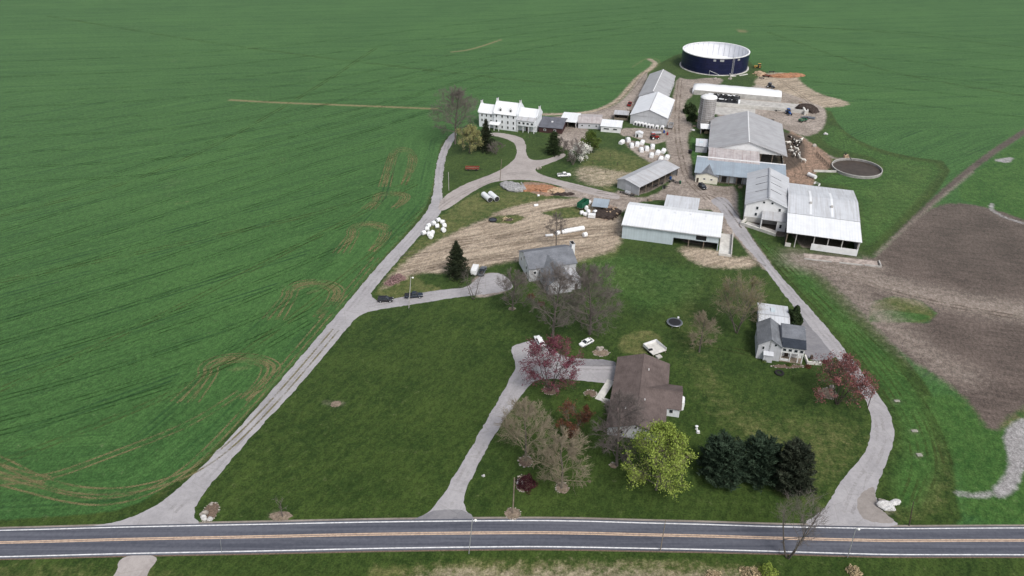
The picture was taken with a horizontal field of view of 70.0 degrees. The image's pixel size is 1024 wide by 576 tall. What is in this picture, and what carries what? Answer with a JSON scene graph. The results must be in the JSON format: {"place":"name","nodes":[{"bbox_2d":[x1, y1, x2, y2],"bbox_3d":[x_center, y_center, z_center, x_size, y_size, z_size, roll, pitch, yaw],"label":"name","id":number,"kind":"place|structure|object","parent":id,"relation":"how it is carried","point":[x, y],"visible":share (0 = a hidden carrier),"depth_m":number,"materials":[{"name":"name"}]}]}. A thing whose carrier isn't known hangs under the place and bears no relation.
{"place":"outdoors","nodes":[
{"label":"outdoors","id":0,"kind":"place"},
{"bbox_2d":[114,555,156,575],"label":"farm track","id":1,"kind":"structure","parent":0,"point":[138,565],"depth_m":147.92,"materials":[{"name":"gravel"}]},
{"bbox_2d":[95,132,512,525],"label":"driveway","id":2,"kind":"structure","parent":0,"point":[178,505],"depth_m":207.95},
{"bbox_2d":[377,295,392,302],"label":"parked truck","id":3,"kind":"object","parent":2,"relation":"on","point":[383,298],"visible":1,"depth_m":230.00,"materials":[{"name":"black paint"}]},
{"bbox_2d":[405,291,422,298],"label":"parked truck","id":4,"kind":"object","parent":2,"relation":"on","point":[413,294],"visible":0.98,"depth_m":231.96,"materials":[{"name":"blue paint"}]},
{"bbox_2d":[0,0,1023,575],"bbox_3d":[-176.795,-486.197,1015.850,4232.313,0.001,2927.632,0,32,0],"label":"ground","id":5,"kind":"structure","parent":0,"point":[924,324],"depth_m":251.24,"materials":[{"name":"plant"}]},
{"bbox_2d":[0,464,49,483],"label":"wheel track","id":6,"kind":"structure","parent":5,"relation":"on","point":[7,466],"depth_m":168.83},
{"bbox_2d":[1,393,240,484],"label":"wheel track","id":7,"kind":"structure","parent":5,"relation":"on","point":[106,454],"depth_m":173.42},
{"bbox_2d":[0,320,309,435],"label":"wheel track","id":8,"kind":"structure","parent":5,"relation":"on","point":[165,384],"depth_m":194.87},
{"bbox_2d":[1,329,334,495],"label":"wheel track","id":9,"kind":"structure","parent":5,"relation":"on","point":[236,435],"depth_m":171.23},
{"bbox_2d":[1,257,378,505],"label":"wheel track","id":10,"kind":"structure","parent":5,"relation":"on","point":[188,470],"depth_m":169.10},
{"bbox_2d":[7,184,401,281],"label":"wheel track","id":11,"kind":"structure","parent":5,"relation":"on","point":[223,233],"depth_m":271.97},
{"bbox_2d":[1,185,414,390],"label":"wheel track","id":12,"kind":"structure","parent":5,"relation":"on","point":[219,287],"depth_m":247.21,"materials":[{"name":"plant"}]},
{"bbox_2d":[200,502,219,522],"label":"garden bed","id":13,"kind":"object","parent":5,"relation":"on","point":[213,509],"visible":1,"depth_m":160.01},
{"bbox_2d":[3,213,418,464],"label":"wheel track","id":14,"kind":"structure","parent":5,"relation":"on","point":[250,344],"depth_m":214.93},
{"bbox_2d":[180,355,275,401],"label":"wheel track","id":15,"kind":"structure","parent":5,"relation":"on","point":[231,360],"depth_m":201.03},
{"bbox_2d":[176,353,280,402],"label":"wheel track","id":16,"kind":"structure","parent":5,"relation":"on","point":[235,357],"depth_m":202.72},
{"bbox_2d":[195,357,269,401],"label":"wheel track","id":17,"kind":"structure","parent":5,"relation":"on","point":[228,363],"depth_m":198.82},
{"bbox_2d":[269,511,292,520],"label":"garden bed","id":18,"kind":"object","parent":5,"relation":"on","point":[277,516],"visible":0.98,"depth_m":158.46,"materials":[{"name":"soil"}]},
{"bbox_2d":[262,279,344,317],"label":"wheel track","id":19,"kind":"structure","parent":5,"relation":"on","point":[317,282],"depth_m":237.50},
{"bbox_2d":[270,281,340,318],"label":"wheel track","id":20,"kind":"structure","parent":5,"relation":"on","point":[311,284],"depth_m":235.96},
{"bbox_2d":[280,283,335,318],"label":"wheel track","id":21,"kind":"structure","parent":5,"relation":"on","point":[297,295],"depth_m":233.92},
{"bbox_2d":[416,509,473,518],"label":"driveway apron","id":22,"kind":"object","parent":5,"relation":"on","point":[449,514],"visible":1,"depth_m":158.72,"materials":[{"name":"concrete"}]},
{"bbox_2d":[428,85,479,143],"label":"bare tree","id":23,"kind":"object","parent":5,"relation":"on","point":[458,94],"visible":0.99,"depth_m":337.51,"materials":[{"name":"grey plant"}]},
{"bbox_2d":[443,240,473,283],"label":"spruce tree","id":24,"kind":"object","parent":5,"relation":"on","point":[457,260],"visible":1,"depth_m":240.20,"materials":[{"name":"green plant"}]},
{"bbox_2d":[455,123,483,153],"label":"willow tree","id":25,"kind":"object","parent":5,"relation":"on","point":[469,129],"visible":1,"depth_m":331.97,"materials":[{"name":"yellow plant"}]},
{"bbox_2d":[460,269,483,299],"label":"bare tree","id":26,"kind":"object","parent":5,"relation":"on","point":[463,277],"visible":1,"depth_m":228.85,"materials":[{"name":"grey plant"}]},
{"bbox_2d":[475,118,495,153],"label":"spruce tree","id":27,"kind":"object","parent":5,"relation":"on","point":[486,131],"visible":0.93,"depth_m":335.95,"materials":[{"name":"green plant"}]},
{"bbox_2d":[487,141,504,153],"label":"bare shrub","id":28,"kind":"object","parent":5,"relation":"on","point":[493,147],"visible":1,"depth_m":334.14,"materials":[{"name":"grey plant"}]},
{"bbox_2d":[478,97,542,133],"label":"farmhouse","id":29,"kind":"object","parent":5,"relation":"on","point":[508,116],"visible":0.98,"depth_m":360.40,"materials":[{"name":"white"}]},
{"bbox_2d":[493,268,529,310],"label":"bare tree","id":30,"kind":"object","parent":5,"relation":"on","point":[515,281],"visible":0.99,"depth_m":221.78,"materials":[{"name":"grey plant"}]},
{"bbox_2d":[0,549,1023,559],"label":"road shoulder","id":31,"kind":"object","parent":5,"relation":"on","point":[510,549],"visible":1,"depth_m":150.38},
{"bbox_2d":[0,517,1023,527],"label":"road shoulder","id":32,"kind":"object","parent":5,"relation":"on","point":[518,518],"visible":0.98,"depth_m":157.35},
{"bbox_2d":[500,181,525,191],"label":"pile","id":33,"kind":"object","parent":5,"relation":"on","point":[510,186],"visible":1,"depth_m":302.25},
{"bbox_2d":[504,507,521,519],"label":"garden bed","id":34,"kind":"object","parent":5,"relation":"on","point":[516,514],"visible":0.94,"depth_m":159.06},
{"bbox_2d":[515,474,529,491],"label":"garden bed","id":35,"kind":"object","parent":5,"relation":"on","point":[520,476],"visible":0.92,"depth_m":165.44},
{"bbox_2d":[515,473,537,494],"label":"weeping maple","id":36,"kind":"object","parent":35,"relation":"on","point":[528,477],"visible":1,"depth_m":165.17,"materials":[{"name":"red plant"}]},
{"bbox_2d":[492,396,556,464],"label":"budding tree","id":37,"kind":"object","parent":5,"relation":"on","point":[533,408],"visible":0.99,"depth_m":166.48,"materials":[{"name":"brown plant"}]},
{"bbox_2d":[523,184,555,192],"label":"pile","id":38,"kind":"object","parent":5,"relation":"on","point":[538,188],"visible":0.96,"depth_m":301.85,"materials":[{"name":"orange soil"}]},
{"bbox_2d":[542,387,558,394],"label":"garden bed","id":39,"kind":"object","parent":5,"relation":"on","point":[550,392],"visible":0.77,"depth_m":193.72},
{"bbox_2d":[518,332,585,395],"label":"red tree","id":40,"kind":"object","parent":39,"relation":"on","point":[534,352],"visible":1,"depth_m":188.15,"materials":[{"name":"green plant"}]},
{"bbox_2d":[538,116,567,133],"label":"stone outbuilding","id":41,"kind":"structure","parent":5,"relation":"on","point":[547,124],"depth_m":360.58,"materials":[{"name":"stone"}]},
{"bbox_2d":[544,130,561,156],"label":"conifer tree","id":42,"kind":"object","parent":5,"relation":"on","point":[554,147],"visible":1,"depth_m":332.60,"materials":[{"name":"green plant"}]},
{"bbox_2d":[524,261,587,337],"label":"bare tree","id":43,"kind":"object","parent":5,"relation":"on","point":[562,279],"visible":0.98,"depth_m":205.47,"materials":[{"name":"grey plant"}]},
{"bbox_2d":[544,212,567,245],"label":"bare tree","id":44,"kind":"object","parent":5,"relation":"on","point":[554,217],"visible":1,"depth_m":256.08,"materials":[{"name":"brown plant"}]},
{"bbox_2d":[555,482,569,493],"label":"garden bed","id":45,"kind":"object","parent":5,"relation":"on","point":[565,489],"visible":0.65,"depth_m":165.13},
{"bbox_2d":[526,424,592,495],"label":"budding tree","id":46,"kind":"object","parent":45,"relation":"on","point":[561,440],"visible":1,"depth_m":159.40,"materials":[{"name":"brown plant"}]},
{"bbox_2d":[561,112,580,127],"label":"open shed","id":47,"kind":"structure","parent":5,"relation":"on","point":[572,117],"depth_m":369.14,"materials":[{"name":"grey"}]},
{"bbox_2d":[564,137,584,164],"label":"bare tree","id":48,"kind":"object","parent":5,"relation":"on","point":[570,155],"visible":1,"depth_m":321.33,"materials":[{"name":"grey plant"}]},
{"bbox_2d":[556,398,595,439],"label":"red tree","id":49,"kind":"object","parent":5,"relation":"on","point":[584,416],"visible":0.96,"depth_m":175.88,"materials":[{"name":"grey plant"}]},
{"bbox_2d":[569,141,592,162],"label":"blossom tree","id":50,"kind":"object","parent":5,"relation":"on","point":[586,150],"visible":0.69,"depth_m":326.13,"materials":[{"name":"grey plant"}]},
{"bbox_2d":[577,198,588,209],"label":"wagon","id":51,"kind":"object","parent":5,"relation":"on","point":[582,203],"visible":0.97,"depth_m":286.99,"materials":[{"name":"green metal"}]},
{"bbox_2d":[577,114,602,128],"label":"poultry shed","id":52,"kind":"structure","parent":5,"relation":"on","point":[589,121],"depth_m":364.87,"materials":[{"name":"grey"}]},
{"bbox_2d":[579,129,601,153],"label":"leafy tree","id":53,"kind":"object","parent":5,"relation":"on","point":[590,135],"visible":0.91,"depth_m":332.49,"materials":[{"name":"green plant"}]},
{"bbox_2d":[559,262,623,335],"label":"bare tree","id":54,"kind":"object","parent":5,"relation":"on","point":[594,273],"visible":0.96,"depth_m":206.98,"materials":[{"name":"grey plant"}]},
{"bbox_2d":[571,359,615,365],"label":"driveway apron","id":55,"kind":"object","parent":5,"relation":"on","point":[592,362],"visible":0.81,"depth_m":204.42,"materials":[{"name":"concrete"}]},
{"bbox_2d":[592,198,609,207],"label":"lean to shelter","id":56,"kind":"object","parent":5,"relation":"on","point":[599,202],"visible":0.94,"depth_m":286.63,"materials":[{"name":"grey metal"}]},
{"bbox_2d":[592,349,610,356],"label":"garden bed","id":57,"kind":"object","parent":5,"relation":"on","point":[604,352],"visible":1,"depth_m":208.06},
{"bbox_2d":[595,379,612,402],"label":"front walk","id":58,"kind":"structure","parent":5,"relation":"on","point":[605,389],"depth_m":194.02,"materials":[{"name":"concrete"}]},
{"bbox_2d":[592,208,621,219],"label":"pile","id":59,"kind":"object","parent":5,"relation":"on","point":[601,213],"visible":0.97,"depth_m":281.70,"materials":[{"name":"soil"}]},
{"bbox_2d":[600,119,622,132],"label":"white shed","id":60,"kind":"structure","parent":5,"relation":"on","point":[611,126],"depth_m":360.29,"materials":[{"name":"paint"}]},
{"bbox_2d":[589,389,654,466],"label":"bare tree","id":61,"kind":"object","parent":5,"relation":"on","point":[613,405],"visible":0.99,"depth_m":164.65,"materials":[{"name":"grey plant"}]},
{"bbox_2d":[614,110,629,120],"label":"wooden shed","id":62,"kind":"structure","parent":5,"relation":"on","point":[621,113],"depth_m":376.28,"materials":[{"name":"white wood"}]},
{"bbox_2d":[607,353,684,441],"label":"ranch house","id":63,"kind":"structure","parent":5,"relation":"on","point":[645,376],"depth_m":188.09,"materials":[{"name":"brown"}]},
{"bbox_2d":[617,160,679,194],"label":"implement shed","id":64,"kind":"structure","parent":5,"relation":"on","point":[633,182],"depth_m":304.52,"materials":[{"name":"grey"}]},
{"bbox_2d":[630,91,674,126],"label":"calf barn","id":65,"kind":"structure","parent":5,"relation":"on","point":[655,108],"depth_m":370.63,"materials":[{"name":"grey"}]},
{"bbox_2d":[643,339,666,358],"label":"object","id":66,"kind":"structure","parent":5,"relation":"on","point":[656,346],"depth_m":208.56,"materials":[{"name":"wood"}]},
{"bbox_2d":[618,418,698,501],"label":"lime tree","id":67,"kind":"object","parent":5,"relation":"on","point":[667,433],"visible":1,"depth_m":157.61,"materials":[{"name":"green plant"}]},
{"bbox_2d":[621,202,722,248],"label":"machine shed","id":68,"kind":"structure","parent":5,"relation":"on","point":[655,223],"depth_m":263.85,"materials":[{"name":"white metal"}]},
{"bbox_2d":[667,317,682,327],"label":"trampoline","id":69,"kind":"object","parent":5,"relation":"on","point":[675,322],"visible":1,"depth_m":219.53,"materials":[{"name":"fabric"}]},
{"bbox_2d":[664,194,699,209],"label":"shed annex","id":70,"kind":"object","parent":5,"relation":"on","point":[682,202],"visible":0.54,"depth_m":282.75,"materials":[{"name":"grey"}]},
{"bbox_2d":[682,102,697,113],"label":"shrub","id":71,"kind":"object","parent":5,"relation":"on","point":[689,107],"visible":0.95,"depth_m":383.33,"materials":[{"name":"green plant"}]},
{"bbox_2d":[695,138,707,152],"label":"utility shed","id":72,"kind":"structure","parent":5,"relation":"on","point":[701,146],"depth_m":337.69,"materials":[{"name":"grey"}]},
{"bbox_2d":[688,310,723,351],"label":"bare tree","id":73,"kind":"object","parent":5,"relation":"on","point":[709,327],"visible":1,"depth_m":203.89,"materials":[{"name":"brown plant"}]},
{"bbox_2d":[695,164,718,184],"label":"milk house","id":74,"kind":"structure","parent":5,"relation":"on","point":[707,175],"depth_m":307.38,"materials":[{"name":"grey"}]},
{"bbox_2d":[697,94,717,128],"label":"tower silo","id":75,"kind":"object","parent":5,"relation":"on","point":[707,108],"visible":0.89,"depth_m":358.47,"materials":[{"name":"white paint"}]},
{"bbox_2d":[679,42,749,76],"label":"slurry tank","id":76,"kind":"object","parent":5,"relation":"on","point":[717,59],"visible":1,"depth_m":450.08,"materials":[{"name":"blue metal"}]},
{"bbox_2d":[694,428,751,491],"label":"pine tree","id":77,"kind":"object","parent":5,"relation":"on","point":[722,462],"visible":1,"depth_m":162.87,"materials":[{"name":"green plant"}]},
{"bbox_2d":[719,232,733,256],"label":"trailer","id":78,"kind":"object","parent":5,"relation":"on","point":[726,245],"visible":0.95,"depth_m":261.95,"materials":[{"name":"metal"}]},
{"bbox_2d":[692,83,781,101],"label":"bunker silo","id":79,"kind":"object","parent":5,"relation":"on","point":[753,93],"visible":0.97,"depth_m":407.02,"materials":[{"name":"concrete"}]},
{"bbox_2d":[694,156,785,185],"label":"milking parlour","id":80,"kind":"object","parent":5,"relation":"on","point":[731,172],"visible":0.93,"depth_m":310.26,"materials":[{"name":"white paint"}]},
{"bbox_2d":[712,270,771,333],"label":"budding tree","id":81,"kind":"object","parent":5,"relation":"on","point":[750,296],"visible":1,"depth_m":210.07,"materials":[{"name":"brown plant"}]},
{"bbox_2d":[708,111,786,164],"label":"freestall barn","id":82,"kind":"structure","parent":5,"relation":"on","point":[748,135],"depth_m":332.25,"materials":[{"name":"white paint"}]},
{"bbox_2d":[739,565,760,575],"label":"dry weeds","id":83,"kind":"object","parent":5,"relation":"on","point":[750,569],"visible":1,"depth_m":145.93,"materials":[{"name":"plant"}]},
{"bbox_2d":[698,93,808,114],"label":"bunker silo","id":84,"kind":"object","parent":5,"relation":"on","point":[741,105],"visible":0.72,"depth_m":392.92,"materials":[{"name":"beige concrete"}]},
{"bbox_2d":[740,218,776,235],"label":"retaining wall","id":85,"kind":"structure","parent":5,"relation":"on","point":[758,228],"depth_m":272.82,"materials":[{"name":"concrete"}]},
{"bbox_2d":[740,430,785,493],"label":"pine tree","id":86,"kind":"object","parent":5,"relation":"on","point":[762,449],"visible":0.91,"depth_m":162.25,"materials":[{"name":"green plant"}]},
{"bbox_2d":[743,167,788,231],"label":"bank barn","id":87,"kind":"structure","parent":5,"relation":"on","point":[766,196],"depth_m":276.75,"materials":[{"name":"white paint"}]},
{"bbox_2d":[758,560,778,575],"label":"shrub","id":88,"kind":"object","parent":5,"relation":"on","point":[770,567],"visible":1,"depth_m":145.69,"materials":[{"name":"green plant"}]},
{"bbox_2d":[757,302,789,324],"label":"garage","id":89,"kind":"structure","parent":5,"relation":"on","point":[778,314],"depth_m":218.67,"materials":[{"name":"grey"}]},
{"bbox_2d":[755,318,806,363],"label":"porch house","id":90,"kind":"structure","parent":5,"relation":"on","point":[776,341],"depth_m":204.42,"materials":[{"name":"grey"}]},
{"bbox_2d":[770,72,805,77],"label":"pile","id":91,"kind":"object","parent":5,"relation":"on","point":[785,75],"visible":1,"depth_m":441.05,"materials":[{"name":"orange soil"}]},
{"bbox_2d":[766,436,817,496],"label":"pine tree","id":92,"kind":"object","parent":5,"relation":"on","point":[796,468],"visible":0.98,"depth_m":159.16,"materials":[{"name":"green plant"}]},
{"bbox_2d":[788,305,803,325],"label":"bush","id":93,"kind":"object","parent":5,"relation":"on","point":[795,315],"visible":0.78,"depth_m":218.09,"materials":[{"name":"green plant"}]},
{"bbox_2d":[771,487,834,559],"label":"bare tree","id":94,"kind":"object","parent":5,"relation":"on","point":[804,530],"visible":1,"depth_m":142.85,"materials":[{"name":"grey plant"}]},
{"bbox_2d":[795,103,819,113],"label":"pile","id":95,"kind":"object","parent":5,"relation":"on","point":[811,108],"visible":0.85,"depth_m":387.64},
{"bbox_2d":[801,317,834,360],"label":"driveway apron","id":96,"kind":"object","parent":5,"relation":"on","point":[815,344],"visible":0.55,"depth_m":210.78,"materials":[{"name":"concrete"}]},
{"bbox_2d":[784,183,861,255],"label":"cattle shed","id":97,"kind":"structure","parent":5,"relation":"on","point":[824,212],"depth_m":265.71,"materials":[{"name":"white metal"}]},
{"bbox_2d":[819,387,838,399],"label":"garden bed","id":98,"kind":"object","parent":5,"relation":"on","point":[826,393],"visible":0.63,"depth_m":193.05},
{"bbox_2d":[804,253,881,267],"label":"concrete curb","id":99,"kind":"structure","parent":5,"relation":"on","point":[850,261],"depth_m":252.84,"materials":[{"name":"concrete"}]},
{"bbox_2d":[811,350,879,407],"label":"red tree","id":100,"kind":"object","parent":5,"relation":"on","point":[846,367],"visible":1,"depth_m":184.38,"materials":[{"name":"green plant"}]},
{"bbox_2d":[845,563,862,575],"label":"dry weeds","id":101,"kind":"object","parent":5,"relation":"on","point":[857,570],"visible":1,"depth_m":146.04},
{"bbox_2d":[831,158,882,178],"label":"manure pit","id":102,"kind":"object","parent":5,"relation":"on","point":[857,168],"visible":1,"depth_m":321.35,"materials":[{"name":"concrete"}]},
{"bbox_2d":[857,487,893,522],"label":"driveway apron","id":103,"kind":"object","parent":5,"relation":"on","point":[868,508],"visible":1,"depth_m":160.36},
{"bbox_2d":[877,500,895,510],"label":"rock","id":104,"kind":"object","parent":5,"relation":"on","point":[885,505],"visible":1,"depth_m":160.03,"materials":[{"name":"stone"}]},
{"bbox_2d":[0,518,1023,558],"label":"road","id":105,"kind":"structure","parent":0,"point":[286,543],"depth_m":153.56,"materials":[{"name":"asphalt"}]},
{"bbox_2d":[0,531,1023,541],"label":"road marking","id":106,"kind":"object","parent":105,"relation":"on","point":[501,532],"visible":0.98,"depth_m":154.20,"materials":[{"name":"yellow paint"}]},
{"bbox_2d":[0,533,1023,543],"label":"road marking","id":107,"kind":"object","parent":105,"relation":"on","point":[501,533],"visible":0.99,"depth_m":153.77,"materials":[{"name":"yellow paint"}]},
{"bbox_2d":[0,546,1023,556],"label":"road marking","id":108,"kind":"object","parent":105,"relation":"on","point":[510,546],"visible":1,"depth_m":150.99,"materials":[{"name":"white paint"}]},
{"bbox_2d":[0,520,1023,530],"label":"road marking","id":109,"kind":"object","parent":105,"relation":"on","point":[501,520],"visible":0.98,"depth_m":156.65,"materials":[{"name":"white paint"}]},
{"bbox_2d":[424,341,615,514],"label":"driveway","id":110,"kind":"structure","parent":0,"point":[452,498],"depth_m":189.78,"materials":[{"name":"concrete"}]},
{"bbox_2d":[438,133,619,210],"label":"driveway","id":111,"kind":"structure","parent":0,"point":[521,166],"depth_m":312.69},
{"bbox_2d":[519,241,580,293],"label":"grey house","id":112,"kind":"structure","parent":0,"point":[541,258],"depth_m":241.76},
{"bbox_2d":[639,69,675,96],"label":"barn","id":113,"kind":"structure","parent":0,"point":[662,81],"depth_m":408.85,"materials":[{"name":"grey"}]},
{"bbox_2d":[711,197,896,526],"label":"driveway","id":114,"kind":"structure","parent":0,"point":[865,472],"depth_m":179.15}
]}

